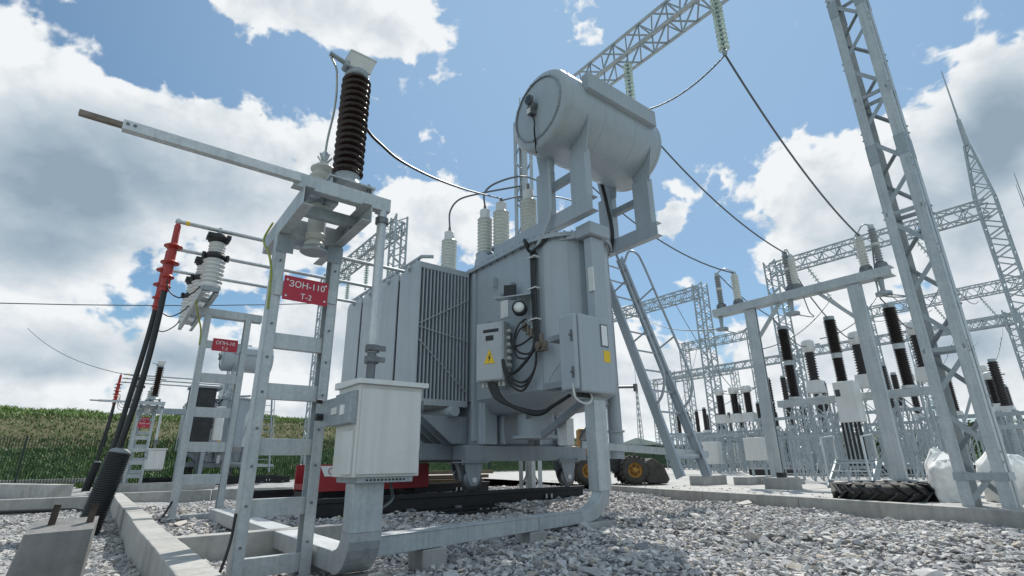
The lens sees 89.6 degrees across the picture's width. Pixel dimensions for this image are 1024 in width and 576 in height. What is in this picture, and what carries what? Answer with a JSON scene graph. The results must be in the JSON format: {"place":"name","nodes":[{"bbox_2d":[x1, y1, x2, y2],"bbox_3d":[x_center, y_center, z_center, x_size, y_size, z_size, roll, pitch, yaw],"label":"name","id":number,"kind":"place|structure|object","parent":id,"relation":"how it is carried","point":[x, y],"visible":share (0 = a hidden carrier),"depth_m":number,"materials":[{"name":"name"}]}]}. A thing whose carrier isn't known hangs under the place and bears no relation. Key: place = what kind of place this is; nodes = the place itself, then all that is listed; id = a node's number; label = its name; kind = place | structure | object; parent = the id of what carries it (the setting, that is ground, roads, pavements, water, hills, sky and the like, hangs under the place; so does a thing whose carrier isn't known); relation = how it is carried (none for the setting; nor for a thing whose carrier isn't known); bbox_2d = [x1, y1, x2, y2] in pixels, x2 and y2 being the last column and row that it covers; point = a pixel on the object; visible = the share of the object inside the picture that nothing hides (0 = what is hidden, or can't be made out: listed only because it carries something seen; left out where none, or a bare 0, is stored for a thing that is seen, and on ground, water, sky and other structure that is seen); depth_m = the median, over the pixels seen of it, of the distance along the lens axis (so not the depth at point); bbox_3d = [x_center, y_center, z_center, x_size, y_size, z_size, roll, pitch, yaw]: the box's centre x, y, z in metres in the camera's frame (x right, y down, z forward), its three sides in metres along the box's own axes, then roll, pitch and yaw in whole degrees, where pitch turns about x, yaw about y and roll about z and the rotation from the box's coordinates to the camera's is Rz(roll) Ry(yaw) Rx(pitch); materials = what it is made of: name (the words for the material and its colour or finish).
{"place":"outdoors","nodes":[
{"label":"outdoors","id":0,"kind":"place"},
{"bbox_2d":[0,508,141,575],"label":"fine gravel","id":1,"kind":"structure","parent":0,"point":[108,560],"depth_m":4.44,"materials":[{"name":"grey gravel"}]},
{"bbox_2d":[0,508,82,514],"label":"ground cable","id":2,"kind":"object","parent":1,"relation":"on","point":[23,511],"visible":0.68,"depth_m":7.56,"materials":[{"name":"rubber"}]},
{"bbox_2d":[0,303,308,305],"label":"wire","id":3,"kind":"object","parent":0,"point":[134,305],"visible":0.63,"depth_m":19.23,"materials":[{"name":"metal"}]},
{"bbox_2d":[0,410,750,480],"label":"hill","id":4,"kind":"structure","parent":0,"point":[85,431],"depth_m":26.45,"materials":[{"name":"green plant"}]},
{"bbox_2d":[0,404,634,444],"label":"meadow grass","id":5,"kind":"structure","parent":4,"relation":"on","point":[70,411],"depth_m":29.72,"materials":[{"name":"green plant"}]},
{"bbox_2d":[431,478,587,488],"bbox_3d":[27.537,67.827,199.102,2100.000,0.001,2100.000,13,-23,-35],"label":"ground","id":6,"kind":"structure","parent":0,"point":[497,482],"depth_m":20.14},
{"bbox_2d":[0,436,747,488],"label":"tall grass","id":7,"kind":"structure","parent":6,"relation":"on","point":[509,464],"depth_m":23.20,"materials":[{"name":"green plant"}]},
{"bbox_2d":[0,435,794,484],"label":"fence","id":8,"kind":"object","parent":6,"relation":"on","point":[547,466],"visible":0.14,"depth_m":18.34,"materials":[{"name":"green metal"}]},
{"bbox_2d":[0,479,1023,575],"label":"gravel bed","id":9,"kind":"object","parent":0,"point":[77,492],"visible":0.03,"depth_m":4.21,"materials":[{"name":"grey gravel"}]},
{"bbox_2d":[0,483,73,498],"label":"kerb stone","id":10,"kind":"object","parent":9,"relation":"on","point":[16,491],"visible":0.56,"depth_m":11.30,"materials":[{"name":"concrete"}]},
{"bbox_2d":[0,496,88,515],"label":"kerb stone","id":11,"kind":"object","parent":9,"relation":"on","point":[43,503],"visible":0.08,"depth_m":7.80,"materials":[{"name":"concrete"}]},
{"bbox_2d":[0,478,96,483],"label":"kerb stone","id":12,"kind":"object","parent":9,"relation":"on","point":[54,480],"depth_m":18.69,"materials":[{"name":"concrete"}]},
{"bbox_2d":[6,503,98,575],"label":"concrete block","id":13,"kind":"structure","parent":9,"relation":"on","point":[53,545],"depth_m":2.54,"materials":[{"name":"concrete"}]},
{"bbox_2d":[81,461,101,490],"bbox_3d":[-12.647,5.676,15.509,0.351,0.920,0.216,13,-23,-35],"label":"cable conduit","id":14,"kind":"object","parent":9,"relation":"on","point":[90,478],"visible":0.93,"depth_m":15.46,"materials":[{"name":"black plastic"}]},
{"bbox_2d":[96,373,122,460],"bbox_3d":[-12.572,4.252,16.043,0.298,3.235,0.195,27,-33,-54],"label":"power cable","id":15,"kind":"object","parent":14,"relation":"in","point":[117,391],"visible":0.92,"depth_m":16.20,"materials":[{"name":"rubber"}]},
{"bbox_2d":[80,448,130,535],"bbox_3d":[-4.159,2.099,5.232,0.351,0.920,0.216,13,-23,-35],"label":"cable conduit","id":16,"kind":"object","parent":9,"relation":"on","point":[109,476],"visible":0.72,"depth_m":5.22,"materials":[{"name":"black plastic"}]},
{"bbox_2d":[116,219,182,447],"bbox_3d":[-4.084,0.676,5.766,0.298,3.235,0.195,27,-33,-54],"label":"power cable","id":17,"kind":"object","parent":16,"relation":"in","point":[173,246],"visible":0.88,"depth_m":5.90,"materials":[{"name":"black rubber"}]},
{"bbox_2d":[115,502,139,534],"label":"kerb stone","id":18,"kind":"object","parent":9,"relation":"on","point":[122,507],"visible":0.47,"depth_m":5.73,"materials":[{"name":"concrete"}]},
{"bbox_2d":[90,361,165,483],"bbox_3d":[-10.503,3.715,13.953,1.675,3.488,0.970,13,-23,-35],"label":"earthing switch","id":19,"kind":"object","parent":9,"relation":"on","point":[145,406],"visible":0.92,"depth_m":14.17,"materials":[{"name":"metal"}]},
{"bbox_2d":[143,448,167,476],"bbox_3d":[-9.644,4.690,13.876,0.505,0.722,0.560,13,-23,-35],"label":"drive cabinet","id":20,"kind":"object","parent":19,"relation":"attached to","point":[155,459],"visible":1,"depth_m":13.71,"materials":[{"name":"metal"}]},
{"bbox_2d":[119,508,153,553],"bbox_3d":[-3.500,2.261,4.777,0.150,0.326,1.392,13,-23,-35],"label":"kerb stone","id":21,"kind":"object","parent":9,"relation":"on","point":[129,516],"visible":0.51,"depth_m":4.67,"materials":[{"name":"concrete"}]},
{"bbox_2d":[117,377,160,483],"bbox_3d":[-12.609,4.804,17.181,1.203,3.550,2.256,13,-23,-35],"label":"surge arrester stand","id":22,"kind":"object","parent":9,"relation":"on","point":[146,419],"visible":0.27,"depth_m":16.80,"materials":[{"name":"metal"}]},
{"bbox_2d":[125,519,166,563],"bbox_3d":[-2.716,1.932,3.807,0.150,0.323,1.172,13,-23,-35],"label":"kerb stone","id":23,"kind":"object","parent":9,"relation":"on","point":[139,529],"visible":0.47,"depth_m":3.76,"materials":[{"name":"concrete"}]},
{"bbox_2d":[136,532,175,573],"bbox_3d":[-2.234,1.723,3.217,0.150,0.326,0.392,13,-23,-35],"label":"kerb stone","id":24,"kind":"object","parent":9,"relation":"on","point":[146,538],"visible":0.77,"depth_m":3.20,"materials":[{"name":"concrete"}]},
{"bbox_2d":[125,408,186,482],"bbox_3d":[-10.241,4.646,14.862,1.300,2.300,0.160,13,-23,-35],"label":"steel frame","id":25,"kind":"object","parent":9,"relation":"on","point":[169,411],"depth_m":15.13,"materials":[{"name":"metal"}]},
{"bbox_2d":[141,538,181,575],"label":"kerb stone","id":26,"kind":"object","parent":9,"relation":"on","point":[151,544],"visible":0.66,"depth_m":2.97,"materials":[{"name":"concrete"}]},
{"bbox_2d":[116,482,214,492],"bbox_3d":[-9.163,5.334,13.652,2.292,0.360,0.140,13,-23,-35],"label":"kerb stone","id":27,"kind":"object","parent":9,"relation":"on","point":[142,487],"visible":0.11,"depth_m":13.46,"materials":[{"name":"concrete"}]},
{"bbox_2d":[122,490,210,501],"bbox_3d":[-6.353,3.907,9.495,1.392,0.316,0.140,13,-23,-35],"label":"kerb stone","id":28,"kind":"object","parent":9,"relation":"on","point":[184,496],"visible":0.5,"depth_m":9.46,"materials":[{"name":"concrete"}]},
{"bbox_2d":[147,543,211,575],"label":"kerb stone","id":29,"kind":"object","parent":9,"relation":"on","point":[167,559],"visible":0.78,"depth_m":2.48,"materials":[{"name":"concrete"}]},
{"bbox_2d":[172,567,222,575],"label":"kerb stone","id":30,"kind":"object","parent":9,"relation":"on","point":[210,571],"visible":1,"depth_m":2.09,"materials":[{"name":"concrete"}]},
{"bbox_2d":[186,385,225,473],"bbox_3d":[-9.933,4.744,16.442,1.099,3.120,0.900,13,-23,-35],"label":"oil cooler","id":31,"kind":"object","parent":9,"relation":"on","point":[201,426],"visible":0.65,"depth_m":16.35,"materials":[{"name":"metal"}]},
{"bbox_2d":[158,228,262,521],"bbox_3d":[-4.200,1.209,6.846,1.203,3.550,2.256,13,-23,-35],"label":"surge arrester stand","id":32,"kind":"object","parent":9,"relation":"on","point":[204,281],"visible":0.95,"depth_m":6.44,"materials":[{"name":"metal"}]},
{"bbox_2d":[173,269,355,303],"bbox_3d":[-4.114,-0.013,8.680,3.050,0.057,0.057,13,-23,-35],"label":"busbar","id":33,"kind":"object","parent":32,"relation":"on","point":[244,283],"visible":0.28,"depth_m":8.44,"materials":[{"name":"grey metal"}]},
{"bbox_2d":[166,248,371,288],"bbox_3d":[-3.505,-0.275,7.932,3.050,0.057,0.057,13,-23,-35],"label":"busbar","id":34,"kind":"object","parent":32,"relation":"on","point":[268,267],"visible":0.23,"depth_m":7.93,"materials":[{"name":"grey metal"}]},
{"bbox_2d":[175,219,404,272],"bbox_3d":[-2.896,-0.537,7.183,3.050,0.057,0.057,13,-23,-35],"label":"busbar","id":35,"kind":"object","parent":32,"relation":"on","point":[210,228],"visible":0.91,"depth_m":6.72,"materials":[{"name":"metal"}]},
{"bbox_2d":[149,476,289,484],"bbox_3d":[-9.733,6.519,17.453,4.250,0.220,0.170,13,-23,-35],"label":"rail","id":36,"kind":"object","parent":9,"relation":"on","point":[261,479],"visible":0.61,"depth_m":18.08,"materials":[{"name":"metal"}]},
{"bbox_2d":[174,345,274,474],"bbox_3d":[-10.842,4.777,19.767,2.724,4.568,4.785,13,-23,-35],"label":"power transformer","id":37,"kind":"object","parent":36,"relation":"on","point":[228,361],"visible":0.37,"depth_m":18.45,"materials":[{"name":"grey paint"}]},
{"bbox_2d":[78,49,390,575],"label":"earthing switch","id":38,"kind":"object","parent":9,"relation":"on","point":[324,188],"visible":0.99,"depth_m":3.31,"materials":[{"name":"metal"}]},
{"bbox_2d":[325,56,337,151],"bbox_3d":[-1.293,-1.312,3.703,0.065,0.618,0.306,4,-19,-14],"label":"wire","id":39,"kind":"object","parent":38,"relation":"on","point":[334,108],"visible":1,"depth_m":3.72,"materials":[{"name":"metal"}]},
{"bbox_2d":[211,487,292,499],"bbox_3d":[-5.193,4.179,10.339,1.472,0.320,0.140,13,-23,-35],"label":"kerb stone","id":40,"kind":"object","parent":9,"relation":"on","point":[230,493],"visible":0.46,"depth_m":10.08,"materials":[{"name":"concrete"}]},
{"bbox_2d":[174,523,342,561],"bbox_3d":[-1.813,1.933,3.797,1.242,0.283,0.120,13,-23,-35],"label":"kerb stone","id":41,"kind":"object","parent":9,"relation":"on","point":[211,547],"visible":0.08,"depth_m":3.69,"materials":[{"name":"concrete"}]},
{"bbox_2d":[300,213,408,464],"bbox_3d":[-5.844,2.511,18.547,0.470,8.350,7.451,13,-23,-35],"label":"gantry","id":42,"kind":"object","parent":9,"relation":"on","point":[393,235],"visible":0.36,"depth_m":18.79,"materials":[{"name":"grey metal"}]},
{"bbox_2d":[293,463,428,497],"bbox_3d":[-2.263,2.930,7.907,1.880,0.440,0.652,13,-23,-35],"label":"red skid","id":43,"kind":"object","parent":9,"relation":"on","point":[417,484],"visible":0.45,"depth_m":7.64,"materials":[{"name":"paint"}]},
{"bbox_2d":[253,481,489,498],"bbox_3d":[-2.312,3.704,9.381,4.600,0.220,0.170,13,-23,-35],"label":"rail","id":44,"kind":"object","parent":9,"relation":"on","point":[431,488],"visible":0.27,"depth_m":9.36,"materials":[{"name":"black metal"}]},
{"bbox_2d":[208,397,615,575],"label":"cable duct","id":45,"kind":"object","parent":9,"relation":"on","point":[364,542],"visible":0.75,"depth_m":3.45,"materials":[{"name":"metal"}]},
{"bbox_2d":[315,378,428,508],"bbox_3d":[-0.870,0.938,3.092,0.505,0.722,0.560,13,-23,-35],"label":"drive cabinet","id":46,"kind":"object","parent":45,"relation":"on","point":[376,423],"visible":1,"depth_m":2.93,"materials":[{"name":"grey metal"}]},
{"bbox_2d":[340,507,511,520],"bbox_3d":[-0.370,2.936,6.715,4.500,0.095,0.120,13,-23,-35],"label":"rail sleeper","id":47,"kind":"object","parent":9,"relation":"on","point":[480,511],"visible":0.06,"depth_m":6.58,"materials":[{"name":"black paint"}]},
{"bbox_2d":[315,485,583,518],"bbox_3d":[-0.562,2.860,6.959,4.250,0.220,0.170,13,-23,-35],"label":"rail","id":48,"kind":"object","parent":9,"relation":"on","point":[329,508],"visible":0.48,"depth_m":6.78,"materials":[{"name":"black metal"}]},
{"bbox_2d":[341,69,711,490],"bbox_3d":[-0.210,0.361,8.840,3.405,5.710,5.982,13,-23,-35],"label":"power transformer","id":49,"kind":"object","parent":48,"relation":"on","point":[506,351],"visible":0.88,"depth_m":7.35,"materials":[{"name":"grey paint"}]},
{"bbox_2d":[367,128,500,198],"bbox_3d":[-0.745,-1.530,6.549,0.143,1.861,5.211,-4,-19,10],"label":"wire","id":50,"kind":"object","parent":49,"relation":"attached to","point":[396,157],"visible":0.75,"depth_m":5.29,"materials":[{"name":"metal"}]},
{"bbox_2d":[0,0,1023,442],"label":"sky","id":51,"kind":"structure","parent":0,"point":[89,209],"materials":[{"name":"blue"}]},
{"bbox_2d":[432,461,1023,504],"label":"yard","id":52,"kind":"structure","parent":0,"point":[813,487],"depth_m":10.50,"materials":[{"name":"concrete"}]},
{"bbox_2d":[572,428,669,486],"bbox_3d":[2.139,3.622,11.077,2.145,1.164,1.010,-1,-19,0],"label":"wheel loader","id":53,"kind":"object","parent":52,"relation":"on","point":[635,469],"visible":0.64,"depth_m":10.56,"materials":[{"name":"rubber"}]},
{"bbox_2d":[588,485,663,495],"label":"kerb stone","id":54,"kind":"object","parent":52,"relation":"on","point":[641,490],"visible":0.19,"depth_m":9.27,"materials":[{"name":"concrete"}]},
{"bbox_2d":[606,282,733,471],"bbox_3d":[6.999,4.497,24.834,0.511,8.280,6.311,13,-23,-35],"label":"gantry","id":55,"kind":"object","parent":52,"relation":"on","point":[681,300],"visible":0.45,"depth_m":23.28,"materials":[{"name":"grey metal"}]},
{"bbox_2d":[650,366,746,447],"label":"gantry","id":56,"kind":"object","parent":52,"relation":"on","point":[654,384],"visible":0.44,"depth_m":49.23,"materials":[{"name":"metal"}]},
{"bbox_2d":[689,475,726,485],"bbox_3d":[3.883,3.907,10.158,0.800,0.410,0.320,13,-23,-35],"label":"footing","id":57,"kind":"object","parent":52,"relation":"on","point":[698,480],"visible":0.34,"depth_m":10.02,"materials":[{"name":"concrete"}]},
{"bbox_2d":[702,442,723,472],"bbox_3d":[7.595,6.380,19.450,0.327,1.115,0.600,13,-23,-35],"label":"marshalling cabinet","id":58,"kind":"object","parent":52,"relation":"on","point":[714,449],"visible":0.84,"depth_m":19.32,"materials":[{"name":"metal"}]},
{"bbox_2d":[679,329,767,461],"bbox_3d":[13.732,7.215,33.373,0.550,8.430,5.511,13,-23,-35],"label":"gantry","id":59,"kind":"object","parent":52,"relation":"on","point":[731,340],"visible":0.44,"depth_m":35.11,"materials":[{"name":"grey metal"}]},
{"bbox_2d":[714,389,736,471],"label":"instrument transformer","id":60,"kind":"object","parent":52,"relation":"on","point":[722,417],"visible":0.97,"depth_m":20.89,"materials":[{"name":"metal"}]},
{"bbox_2d":[662,489,802,508],"bbox_3d":[3.091,3.109,7.520,0.140,0.259,2.631,7,-20,-21],"label":"kerb stone","id":61,"kind":"object","parent":52,"relation":"on","point":[772,500],"visible":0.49,"depth_m":7.28,"materials":[{"name":"concrete"}]},
{"bbox_2d":[666,355,808,468],"bbox_3d":[12.114,6.992,28.593,0.451,5.830,7.751,13,-23,-35],"label":"gantry","id":62,"kind":"object","parent":52,"relation":"on","point":[675,378],"visible":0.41,"depth_m":30.29,"materials":[{"name":"grey metal"}]},
{"bbox_2d":[728,387,750,471],"bbox_3d":[9.012,5.551,20.370,0.416,3.251,0.560,13,-23,-35],"label":"instrument transformer","id":63,"kind":"object","parent":52,"relation":"on","point":[736,416],"visible":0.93,"depth_m":20.45,"materials":[{"name":"metal"}]},
{"bbox_2d":[695,429,786,470],"bbox_3d":[10.187,7.360,23.355,0.372,1.706,4.146,13,-23,-35],"label":"support frame","id":64,"kind":"object","parent":52,"relation":"on","point":[748,431],"visible":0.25,"depth_m":23.30,"materials":[{"name":"metal"}]},
{"bbox_2d":[702,430,799,472],"bbox_3d":[8.956,6.234,19.540,0.372,1.426,3.600,13,-23,-35],"label":"support frame","id":65,"kind":"object","parent":52,"relation":"on","point":[747,434],"visible":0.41,"depth_m":19.49,"materials":[{"name":"metal"}]},
{"bbox_2d":[741,385,762,468],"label":"instrument transformer","id":66,"kind":"object","parent":52,"relation":"on","point":[749,415],"visible":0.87,"depth_m":20.16,"materials":[{"name":"brown ceramic"}]},
{"bbox_2d":[733,476,770,484],"bbox_3d":[4.739,3.895,10.111,0.900,0.380,0.300,13,-23,-35],"label":"footing","id":67,"kind":"object","parent":52,"relation":"on","point":[748,480],"visible":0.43,"depth_m":9.91,"materials":[{"name":"concrete"}]},
{"bbox_2d":[743,437,767,475],"bbox_3d":[6.770,4.668,14.233,0.327,1.035,0.520,13,-23,-35],"label":"marshalling cabinet","id":68,"kind":"object","parent":52,"relation":"on","point":[755,448],"visible":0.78,"depth_m":14.17,"materials":[{"name":"metal"}]},
{"bbox_2d":[513,0,1022,509],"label":"gantry","id":69,"kind":"object","parent":52,"relation":"on","point":[999,474],"visible":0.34,"depth_m":5.71,"materials":[{"name":"metal"}]},
{"bbox_2d":[623,59,635,99],"bbox_3d":[2.184,-3.754,9.585,0.168,1.200,0.168,13,-23,-35],"label":"insulator string","id":70,"kind":"object","parent":69,"relation":"hanging from","point":[629,79],"visible":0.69,"depth_m":9.60,"materials":[{"name":"glass"}]},
{"bbox_2d":[661,146,786,253],"bbox_3d":[3.954,-1.954,10.076,4.090,1.987,0.031,10,-22,-29],"label":"wire","id":71,"kind":"object","parent":70,"relation":"hanging from","point":[675,161],"visible":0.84,"depth_m":9.98,"materials":[{"name":"metal"}]},
{"bbox_2d":[710,0,729,55],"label":"insulator string","id":72,"kind":"object","parent":69,"relation":"hanging from","point":[720,27],"visible":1,"depth_m":8.15,"materials":[{"name":"glass"}]},
{"bbox_2d":[725,55,859,235],"bbox_3d":[4.924,-2.295,8.860,4.062,2.026,0.032,13,-23,-35],"label":"wire","id":73,"kind":"object","parent":72,"relation":"hanging from","point":[784,145],"visible":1,"depth_m":8.54,"materials":[{"name":"metal"}]},
{"bbox_2d":[759,478,805,484],"bbox_3d":[5.203,3.875,10.001,0.720,0.335,0.720,13,-23,-35],"label":"footing","id":74,"kind":"object","parent":52,"relation":"on","point":[761,481],"visible":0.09,"depth_m":9.96,"materials":[{"name":"concrete"}]},
{"bbox_2d":[712,224,919,480],"bbox_3d":[5.773,1.314,10.041,0.400,4.536,3.656,13,-23,-35],"label":"disconnector","id":75,"kind":"object","parent":74,"relation":"on","point":[880,272],"visible":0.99,"depth_m":9.75,"materials":[{"name":"metal"}]},
{"bbox_2d":[764,477,802,489],"bbox_3d":[4.431,3.303,8.397,0.440,0.410,0.440,13,-23,-35],"label":"footing","id":76,"kind":"object","parent":52,"relation":"on","point":[789,483],"visible":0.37,"depth_m":8.30,"materials":[{"name":"concrete"}]},
{"bbox_2d":[780,375,805,468],"bbox_3d":[10.222,4.940,18.912,0.352,3.441,0.352,13,-23,-35],"label":"post insulator","id":77,"kind":"object","parent":52,"relation":"on","point":[784,386],"visible":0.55,"depth_m":19.12,"materials":[{"name":"brown ceramic"}]},
{"bbox_2d":[800,340,844,477],"bbox_3d":[8.148,3.100,13.548,0.364,3.541,0.490,13,-23,-35],"label":"instrument transformer","id":78,"kind":"object","parent":52,"relation":"on","point":[815,384],"visible":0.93,"depth_m":13.67,"materials":[{"name":"grey metal"}]},
{"bbox_2d":[752,406,942,468],"bbox_3d":[10.219,4.773,15.869,0.372,1.806,5.466,13,-23,-35],"label":"support frame","id":79,"kind":"object","parent":52,"relation":"on","point":[806,416],"visible":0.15,"depth_m":16.73,"materials":[{"name":"metal"}]},
{"bbox_2d":[820,434,883,487],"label":"access steps","id":80,"kind":"structure","parent":52,"relation":"on","point":[877,461],"depth_m":8.57,"materials":[{"name":"metal"}]},
{"bbox_2d":[749,469,975,476],"bbox_3d":[10.154,4.763,12.947,0.500,0.410,8.500,13,-23,-35],"label":"cable trench edge","id":81,"kind":"object","parent":52,"relation":"on","point":[759,471],"visible":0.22,"depth_m":14.54,"materials":[{"name":"concrete"}]},
{"bbox_2d":[804,420,929,468],"bbox_3d":[11.411,5.183,16.695,0.372,1.525,3.408,13,-23,-35],"label":"support frame","id":82,"kind":"object","parent":52,"relation":"on","point":[862,425],"visible":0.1,"depth_m":16.82,"materials":[{"name":"metal"}]},
{"bbox_2d":[847,331,887,477],"bbox_3d":[8.861,2.794,12.672,0.364,3.541,0.490,13,-23,-35],"label":"instrument transformer","id":83,"kind":"object","parent":52,"relation":"on","point":[861,377],"visible":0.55,"depth_m":12.90,"materials":[{"name":"brown ceramic"}]},
{"bbox_2d":[777,303,970,480],"bbox_3d":[7.221,2.187,10.720,0.723,3.480,3.508,13,-23,-35],"label":"circuit breaker","id":84,"kind":"object","parent":52,"relation":"on","point":[848,398],"visible":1,"depth_m":10.61,"materials":[{"name":"metal"}]},
{"bbox_2d":[778,428,980,479],"bbox_3d":[7.918,3.729,11.421,0.030,0.980,4.300,13,-23,-35],"label":"railing","id":85,"kind":"object","parent":52,"relation":"on","point":[858,474],"visible":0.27,"depth_m":11.64,"materials":[{"name":"metal"}]},
{"bbox_2d":[830,481,937,501],"bbox_3d":[4.364,2.380,6.061,1.069,0.192,1.069,13,-23,-35],"label":"tractor tyre","id":86,"kind":"object","parent":52,"relation":"on","point":[899,491],"visible":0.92,"depth_m":5.71,"materials":[{"name":"rubber"}]},
{"bbox_2d":[762,71,1023,468],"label":"gantry","id":87,"kind":"object","parent":52,"relation":"on","point":[982,218],"visible":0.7,"depth_m":16.87,"materials":[{"name":"grey metal"}]},
{"bbox_2d":[789,424,1023,477],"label":"support frame","id":88,"kind":"object","parent":52,"relation":"on","point":[1015,427],"visible":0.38,"depth_m":12.43,"materials":[{"name":"grey metal"}]},
{"bbox_2d":[890,372,924,468],"bbox_3d":[11.248,3.838,14.762,0.352,2.841,0.352,13,-23,-35],"label":"post insulator","id":89,"kind":"object","parent":52,"relation":"on","point":[894,379],"visible":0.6,"depth_m":14.78,"materials":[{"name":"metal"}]},
{"bbox_2d":[792,308,1023,450],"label":"gantry","id":90,"kind":"object","parent":52,"relation":"on","point":[1004,316],"visible":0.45,"depth_m":20.51,"materials":[{"name":"grey metal"}]},
{"bbox_2d":[798,496,1023,528],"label":"kerb stone","id":91,"kind":"object","parent":52,"relation":"on","point":[870,509],"visible":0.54,"depth_m":5.17,"materials":[{"name":"concrete"}]},
{"bbox_2d":[904,321,947,452],"bbox_3d":[9.629,2.464,11.729,0.364,3.541,0.490,13,-23,-35],"label":"instrument transformer","id":92,"kind":"object","parent":52,"relation":"on","point":[921,377],"visible":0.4,"depth_m":11.97,"materials":[{"name":"brown ceramic"}]},
{"bbox_2d":[867,173,1023,464],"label":"gantry","id":93,"kind":"object","parent":52,"relation":"on","point":[903,309],"visible":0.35,"depth_m":25.52,"materials":[{"name":"grey metal"}]},
{"bbox_2d":[924,447,977,502],"bbox_3d":[4.828,2.058,5.699,0.406,0.592,0.411,-12,-22,29],"label":"bulk bag","id":94,"kind":"object","parent":52,"relation":"on","point":[939,475],"visible":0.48,"depth_m":5.60,"materials":[{"name":"white fabric"}]},
{"bbox_2d":[945,371,976,461],"bbox_3d":[17.163,4.981,19.756,0.390,3.721,0.525,13,-23,-35],"label":"instrument transformer","id":95,"kind":"object","parent":52,"relation":"on","point":[956,404],"visible":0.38,"depth_m":19.84,"materials":[{"name":"brown ceramic"}]},
{"bbox_2d":[905,315,1023,453],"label":"gantry","id":96,"kind":"object","parent":52,"relation":"on","point":[911,348],"visible":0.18,"depth_m":32.24,"materials":[{"name":"metal"}]},
{"bbox_2d":[916,411,1023,459],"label":"support frame","id":97,"kind":"object","parent":52,"relation":"on","point":[1014,413],"visible":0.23,"depth_m":12.51,"materials":[{"name":"metal"}]},
{"bbox_2d":[975,451,1023,503],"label":"bulk bag","id":98,"kind":"object","parent":52,"relation":"on","point":[1016,462],"visible":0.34,"depth_m":5.44,"materials":[{"name":"white fabric"}]},
{"bbox_2d":[982,372,1021,455],"bbox_3d":[13.814,3.720,14.397,0.390,2.761,0.525,13,-23,-35],"label":"instrument transformer","id":99,"kind":"object","parent":52,"relation":"on","point":[991,388],"visible":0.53,"depth_m":14.61,"materials":[{"name":"brown ceramic"}]},
{"bbox_2d":[987,358,1023,454],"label":"post insulator","id":100,"kind":"object","parent":52,"relation":"on","point":[999,384],"visible":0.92,"depth_m":12.69,"materials":[{"name":"brown ceramic"}]},
{"bbox_3d":[-4.785,2.443,5.939,0.308,0.740,0.160,13,-23,-35],"label":"cable conduit","id":101,"kind":"object","parent":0,"visible":0},
{"bbox_2d":[110,249,167,448],"bbox_3d":[-4.725,0.938,6.514,0.339,3.235,0.194,13,-23,-35],"label":"power cable","id":102,"kind":"object","parent":101,"relation":"in","point":[131,390],"visible":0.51,"depth_m":6.51,"materials":[{"name":"black rubber"}]},
{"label":"hill","id":103,"kind":"structure","parent":0,"visible":0},
{"bbox_2d":[624,438,689,448],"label":"brick shed","id":104,"kind":"structure","parent":103,"relation":"on","point":[649,441],"depth_m":83.78,"materials":[{"name":"white"}]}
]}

